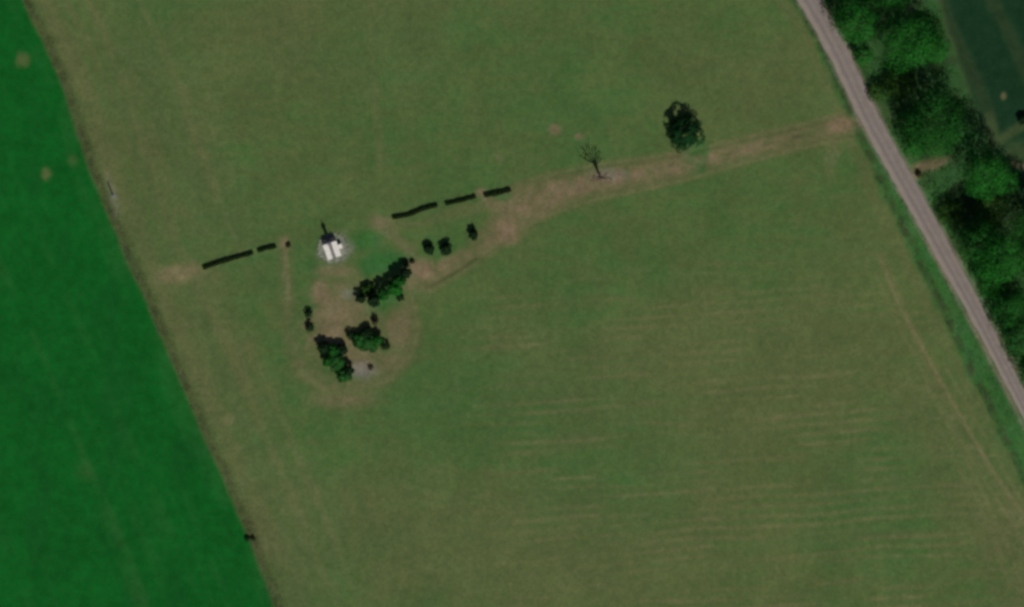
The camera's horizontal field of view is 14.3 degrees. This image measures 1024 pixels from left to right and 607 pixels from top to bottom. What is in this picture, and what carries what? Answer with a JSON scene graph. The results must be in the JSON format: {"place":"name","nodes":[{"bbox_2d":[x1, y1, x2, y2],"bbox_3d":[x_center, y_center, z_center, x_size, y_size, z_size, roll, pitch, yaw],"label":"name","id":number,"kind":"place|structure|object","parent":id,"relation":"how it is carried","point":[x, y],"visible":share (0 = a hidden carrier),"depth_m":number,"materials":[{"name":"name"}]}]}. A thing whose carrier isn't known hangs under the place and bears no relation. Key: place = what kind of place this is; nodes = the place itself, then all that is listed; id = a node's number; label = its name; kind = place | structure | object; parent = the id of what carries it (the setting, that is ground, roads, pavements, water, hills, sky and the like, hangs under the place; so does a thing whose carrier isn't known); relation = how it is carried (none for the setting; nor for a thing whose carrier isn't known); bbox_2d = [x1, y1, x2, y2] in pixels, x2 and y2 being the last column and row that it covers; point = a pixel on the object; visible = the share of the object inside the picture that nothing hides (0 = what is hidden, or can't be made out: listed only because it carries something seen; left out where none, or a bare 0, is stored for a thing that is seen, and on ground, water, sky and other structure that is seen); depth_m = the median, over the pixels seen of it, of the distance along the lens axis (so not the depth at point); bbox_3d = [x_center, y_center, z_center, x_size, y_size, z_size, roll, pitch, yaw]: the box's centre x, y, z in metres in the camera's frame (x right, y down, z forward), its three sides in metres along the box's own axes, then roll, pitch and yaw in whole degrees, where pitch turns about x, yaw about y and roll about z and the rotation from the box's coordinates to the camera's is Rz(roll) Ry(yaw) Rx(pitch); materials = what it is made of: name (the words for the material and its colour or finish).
{"place":"outdoors","nodes":[
{"label":"outdoors","id":0,"kind":"place"},
{"bbox_2d":[0,0,283,606],"bbox_3d":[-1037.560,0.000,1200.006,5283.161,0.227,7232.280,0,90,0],"label":"crop field","id":1,"kind":"structure","parent":0,"point":[114,492],"depth_m":1200.03,"materials":[{"name":"green plant"}]},
{"bbox_2d":[318,233,347,262],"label":"chapel paving","id":2,"kind":"structure","parent":0,"point":[339,239],"depth_m":1199.97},
{"bbox_2d":[323,237,341,259],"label":"chapel","id":3,"kind":"structure","parent":2,"relation":"on","point":[331,247],"depth_m":1197.52,"materials":[{"name":"paint"}]},
{"bbox_2d":[19,0,1023,606],"bbox_3d":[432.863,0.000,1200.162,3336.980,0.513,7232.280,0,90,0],"label":"ground","id":4,"kind":"structure","parent":0,"point":[753,384],"depth_m":1200.02,"materials":[{"name":"green plant"}]},
{"bbox_2d":[203,252,253,269],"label":"hedge","id":5,"kind":"object","parent":4,"relation":"on","point":[227,260],"visible":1,"depth_m":1199.20,"materials":[{"name":"green plant"}]},
{"bbox_2d":[257,245,276,252],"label":"hedge","id":6,"kind":"object","parent":4,"relation":"on","point":[265,248],"visible":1,"depth_m":1199.20,"materials":[{"name":"green plant"}]},
{"bbox_2d":[304,310,312,318],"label":"grove bush","id":7,"kind":"object","parent":4,"relation":"on","point":[310,312],"visible":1,"depth_m":1198.87,"materials":[{"name":"green plant"}]},
{"bbox_2d":[305,322,314,332],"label":"grove bush","id":8,"kind":"object","parent":4,"relation":"on","point":[310,326],"visible":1,"depth_m":1198.83,"materials":[{"name":"green plant"}]},
{"bbox_2d":[316,340,328,353],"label":"grove tree","id":9,"kind":"object","parent":4,"relation":"on","point":[321,348],"visible":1,"depth_m":1197.37,"materials":[{"name":"green plant"}]},
{"bbox_2d":[322,356,330,366],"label":"grove tree","id":10,"kind":"object","parent":4,"relation":"on","point":[326,361],"visible":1,"depth_m":1197.40,"materials":[{"name":"green plant"}]},
{"bbox_2d":[327,343,338,356],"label":"grove tree","id":11,"kind":"object","parent":4,"relation":"on","point":[332,350],"visible":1,"depth_m":1197.47,"materials":[{"name":"green plant"}]},
{"bbox_2d":[329,353,344,371],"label":"grove tree","id":12,"kind":"object","parent":4,"relation":"on","point":[338,360],"visible":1,"depth_m":1197.50,"materials":[{"name":"green plant"}]},
{"bbox_2d":[337,344,347,354],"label":"grove tree","id":13,"kind":"object","parent":4,"relation":"on","point":[342,349],"visible":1,"depth_m":1197.50,"materials":[{"name":"green plant"}]},
{"bbox_2d":[336,367,352,382],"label":"grove tree","id":14,"kind":"object","parent":4,"relation":"on","point":[340,377],"visible":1,"depth_m":1197.60,"materials":[{"name":"green plant"}]},
{"bbox_2d":[343,365,354,376],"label":"grove tree","id":15,"kind":"object","parent":4,"relation":"on","point":[350,369],"visible":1,"depth_m":1197.17,"materials":[{"name":"green plant"}]},
{"bbox_2d":[345,330,354,339],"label":"grove bush","id":16,"kind":"object","parent":4,"relation":"on","point":[348,335],"visible":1,"depth_m":1198.40,"materials":[{"name":"green plant"}]},
{"bbox_2d":[351,333,368,350],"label":"grove tree","id":17,"kind":"object","parent":4,"relation":"on","point":[358,339],"visible":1,"depth_m":1197.90,"materials":[{"name":"green plant"}]},
{"bbox_2d":[355,294,365,302],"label":"grove tree","id":18,"kind":"object","parent":4,"relation":"on","point":[360,298],"visible":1,"depth_m":1197.56,"materials":[{"name":"green plant"}]},
{"bbox_2d":[361,326,372,338],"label":"grove tree","id":19,"kind":"object","parent":4,"relation":"on","point":[367,332],"visible":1,"depth_m":1197.77,"materials":[{"name":"green plant"}]},
{"bbox_2d":[360,283,374,296],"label":"grove tree","id":20,"kind":"object","parent":4,"relation":"on","point":[367,289],"visible":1,"depth_m":1198.58,"materials":[{"name":"green plant"}]},
{"bbox_2d":[362,334,379,352],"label":"grove tree","id":21,"kind":"object","parent":4,"relation":"on","point":[370,344],"visible":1,"depth_m":1197.74,"materials":[{"name":"green plant"}]},
{"bbox_2d":[367,294,379,307],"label":"grove tree","id":22,"kind":"object","parent":4,"relation":"on","point":[373,300],"visible":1,"depth_m":1196.22,"materials":[{"name":"green plant"}]},
{"bbox_2d":[371,316,378,324],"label":"grove bush","id":23,"kind":"object","parent":4,"relation":"on","point":[375,320],"visible":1,"depth_m":1198.65,"materials":[{"name":"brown plant"}]},
{"bbox_2d":[373,334,382,343],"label":"grove tree","id":24,"kind":"object","parent":4,"relation":"on","point":[378,338],"visible":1,"depth_m":1197.23,"materials":[{"name":"green plant"}]},
{"bbox_2d":[377,287,390,300],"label":"grove tree","id":25,"kind":"object","parent":4,"relation":"on","point":[385,295],"visible":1,"depth_m":1195.92,"materials":[{"name":"green plant"}]},
{"bbox_2d":[380,342,390,349],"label":"grove bush","id":26,"kind":"object","parent":4,"relation":"on","point":[386,345],"visible":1,"depth_m":1198.38,"materials":[{"name":"green plant"}]},
{"bbox_2d":[386,281,402,295],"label":"grove tree","id":27,"kind":"object","parent":4,"relation":"on","point":[395,290],"visible":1,"depth_m":1196.23,"materials":[{"name":"green plant"}]},
{"bbox_2d":[393,274,406,286],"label":"grove tree","id":28,"kind":"object","parent":4,"relation":"on","point":[400,279],"visible":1,"depth_m":1195.74,"materials":[{"name":"green plant"}]},
{"bbox_2d":[396,294,404,301],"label":"grove bush","id":29,"kind":"object","parent":4,"relation":"on","point":[401,297],"visible":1,"depth_m":1198.84,"materials":[{"name":"green plant"}]},
{"bbox_2d":[400,268,411,278],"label":"grove tree","id":30,"kind":"object","parent":4,"relation":"on","point":[406,273],"visible":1,"depth_m":1196.46,"materials":[{"name":"green plant"}]},
{"bbox_2d":[392,204,437,219],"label":"hedge","id":31,"kind":"object","parent":4,"relation":"on","point":[415,212],"visible":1,"depth_m":1199.13,"materials":[{"name":"green plant"}]},
{"bbox_2d":[423,243,434,254],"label":"young tree","id":32,"kind":"object","parent":4,"relation":"on","point":[428,248],"visible":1,"depth_m":1198.27,"materials":[{"name":"green plant"}]},
{"bbox_2d":[439,242,451,255],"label":"young tree","id":33,"kind":"object","parent":4,"relation":"on","point":[445,246],"visible":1,"depth_m":1198.13,"materials":[{"name":"green plant"}]},
{"bbox_2d":[445,195,475,205],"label":"hedge","id":34,"kind":"object","parent":4,"relation":"on","point":[462,200],"visible":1,"depth_m":1199.14,"materials":[{"name":"green plant"}]},
{"bbox_2d":[468,228,477,240],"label":"young tree","id":35,"kind":"object","parent":4,"relation":"on","point":[473,234],"visible":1,"depth_m":1197.80,"materials":[{"name":"green plant"}]},
{"bbox_2d":[484,188,510,197],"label":"hedge","id":36,"kind":"object","parent":4,"relation":"on","point":[500,192],"visible":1,"depth_m":1199.11,"materials":[{"name":"green plant"}]},
{"bbox_2d":[668,113,705,152],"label":"broadleaf tree","id":37,"kind":"object","parent":4,"relation":"on","point":[690,139],"visible":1,"depth_m":1196.01,"materials":[{"name":"green plant"}]},
{"bbox_2d":[823,0,881,48],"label":"broadleaf tree","id":38,"kind":"object","parent":4,"relation":"on","point":[842,17],"visible":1,"depth_m":1192.04,"materials":[{"name":"green plant"}]},
{"bbox_2d":[852,43,873,66],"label":"broadleaf tree","id":39,"kind":"object","parent":4,"relation":"on","point":[862,59],"visible":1,"depth_m":1195.47,"materials":[{"name":"green plant"}]},
{"bbox_2d":[867,80,887,101],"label":"broadleaf tree","id":40,"kind":"object","parent":4,"relation":"on","point":[879,90],"visible":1,"depth_m":1197.38,"materials":[{"name":"green plant"}]},
{"bbox_2d":[868,0,910,13],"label":"broadleaf tree","id":41,"kind":"object","parent":4,"relation":"on","point":[885,4],"visible":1,"depth_m":1191.65,"materials":[{"name":"green plant"}]},
{"bbox_2d":[881,65,917,98],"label":"broadleaf tree","id":42,"kind":"object","parent":4,"relation":"on","point":[897,81],"visible":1,"depth_m":1196.87,"materials":[{"name":"green plant"}]},
{"bbox_2d":[795,5,1022,463],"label":"verge grass","id":43,"kind":"structure","parent":4,"relation":"on","point":[941,286],"depth_m":1199.81,"materials":[{"name":"green plant"}]},
{"bbox_2d":[876,9,943,76],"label":"broadleaf tree","id":44,"kind":"object","parent":4,"relation":"on","point":[920,46],"visible":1,"depth_m":1186.44,"materials":[{"name":"green plant"}]},
{"bbox_2d":[900,123,933,160],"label":"broadleaf tree","id":45,"kind":"object","parent":4,"relation":"on","point":[908,145],"visible":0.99,"depth_m":1193.51,"materials":[{"name":"green plant"}]},
{"bbox_2d":[826,0,1023,369],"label":"undergrowth","id":46,"kind":"object","parent":4,"relation":"on","point":[958,150],"visible":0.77,"depth_m":1199.50,"materials":[{"name":"green plant"}]},
{"bbox_2d":[894,82,978,162],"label":"broadleaf tree","id":47,"kind":"object","parent":4,"relation":"on","point":[934,123],"visible":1,"depth_m":1186.51,"materials":[{"name":"green plant"}]},
{"bbox_2d":[922,30,951,64],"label":"broadleaf tree","id":48,"kind":"object","parent":4,"relation":"on","point":[942,50],"visible":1,"depth_m":1191.91,"materials":[{"name":"green plant"}]},
{"bbox_2d":[935,199,964,227],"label":"broadleaf tree","id":49,"kind":"object","parent":4,"relation":"on","point":[953,219],"visible":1,"depth_m":1197.16,"materials":[{"name":"green plant"}]},
{"bbox_2d":[951,216,1005,266],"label":"broadleaf tree","id":50,"kind":"object","parent":4,"relation":"on","point":[971,253],"visible":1,"depth_m":1188.70,"materials":[{"name":"green plant"}]},
{"bbox_2d":[956,144,1013,201],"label":"broadleaf tree","id":51,"kind":"object","parent":4,"relation":"on","point":[986,161],"visible":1,"depth_m":1184.05,"materials":[{"name":"green plant"}]},
{"bbox_2d":[971,188,1012,228],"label":"broadleaf tree","id":52,"kind":"object","parent":4,"relation":"on","point":[984,211],"visible":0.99,"depth_m":1194.21,"materials":[{"name":"green plant"}]},
{"bbox_2d":[975,269,1008,300],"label":"broadleaf tree","id":53,"kind":"object","parent":4,"relation":"on","point":[985,289],"visible":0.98,"depth_m":1192.83,"materials":[{"name":"green plant"}]},
{"bbox_2d":[970,224,1023,285],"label":"broadleaf tree","id":54,"kind":"object","parent":4,"relation":"on","point":[1007,253],"visible":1,"depth_m":1185.92,"materials":[{"name":"green plant"}]},
{"bbox_2d":[986,285,1023,334],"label":"broadleaf tree","id":55,"kind":"object","parent":4,"relation":"on","point":[1019,302],"visible":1,"depth_m":1189.38,"materials":[{"name":"green plant"}]},
{"bbox_2d":[992,169,1020,196],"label":"broadleaf tree","id":56,"kind":"object","parent":4,"relation":"on","point":[1015,181],"visible":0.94,"depth_m":1192.64,"materials":[{"name":"green plant"}]},
{"bbox_2d":[997,315,1023,357],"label":"broadleaf tree","id":57,"kind":"object","parent":4,"relation":"on","point":[1008,340],"visible":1,"depth_m":1190.20,"materials":[{"name":"green plant"}]},
{"bbox_2d":[1016,356,1023,388],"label":"broadleaf tree","id":58,"kind":"object","parent":4,"relation":"on","point":[1022,372],"visible":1,"depth_m":1192.45,"materials":[{"name":"green plant"}]},
{"bbox_2d":[428,106,867,289],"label":"dirt track","id":59,"kind":"structure","parent":0,"point":[522,208],"depth_m":1200.02,"materials":[{"name":"brown soil"}]},
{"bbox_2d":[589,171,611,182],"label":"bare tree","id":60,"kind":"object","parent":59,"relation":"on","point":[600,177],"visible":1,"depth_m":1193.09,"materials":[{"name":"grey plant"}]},
{"bbox_2d":[797,0,1023,417],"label":"road","id":61,"kind":"structure","parent":0,"point":[839,54],"depth_m":1199.92,"materials":[{"name":"grey asphalt"}]},
{"bbox_2d":[942,0,1023,198],"bbox_3d":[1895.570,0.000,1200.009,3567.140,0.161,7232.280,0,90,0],"label":"dark crop field","id":62,"kind":"structure","parent":0,"point":[987,36],"depth_m":1200.03,"materials":[{"name":"green plant"}]},
{"bbox_2d":[1018,114,1023,125],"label":"broadleaf tree","id":63,"kind":"object","parent":62,"relation":"on","point":[1021,117],"visible":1,"depth_m":1198.25,"materials":[{"name":"green plant"}]}
]}

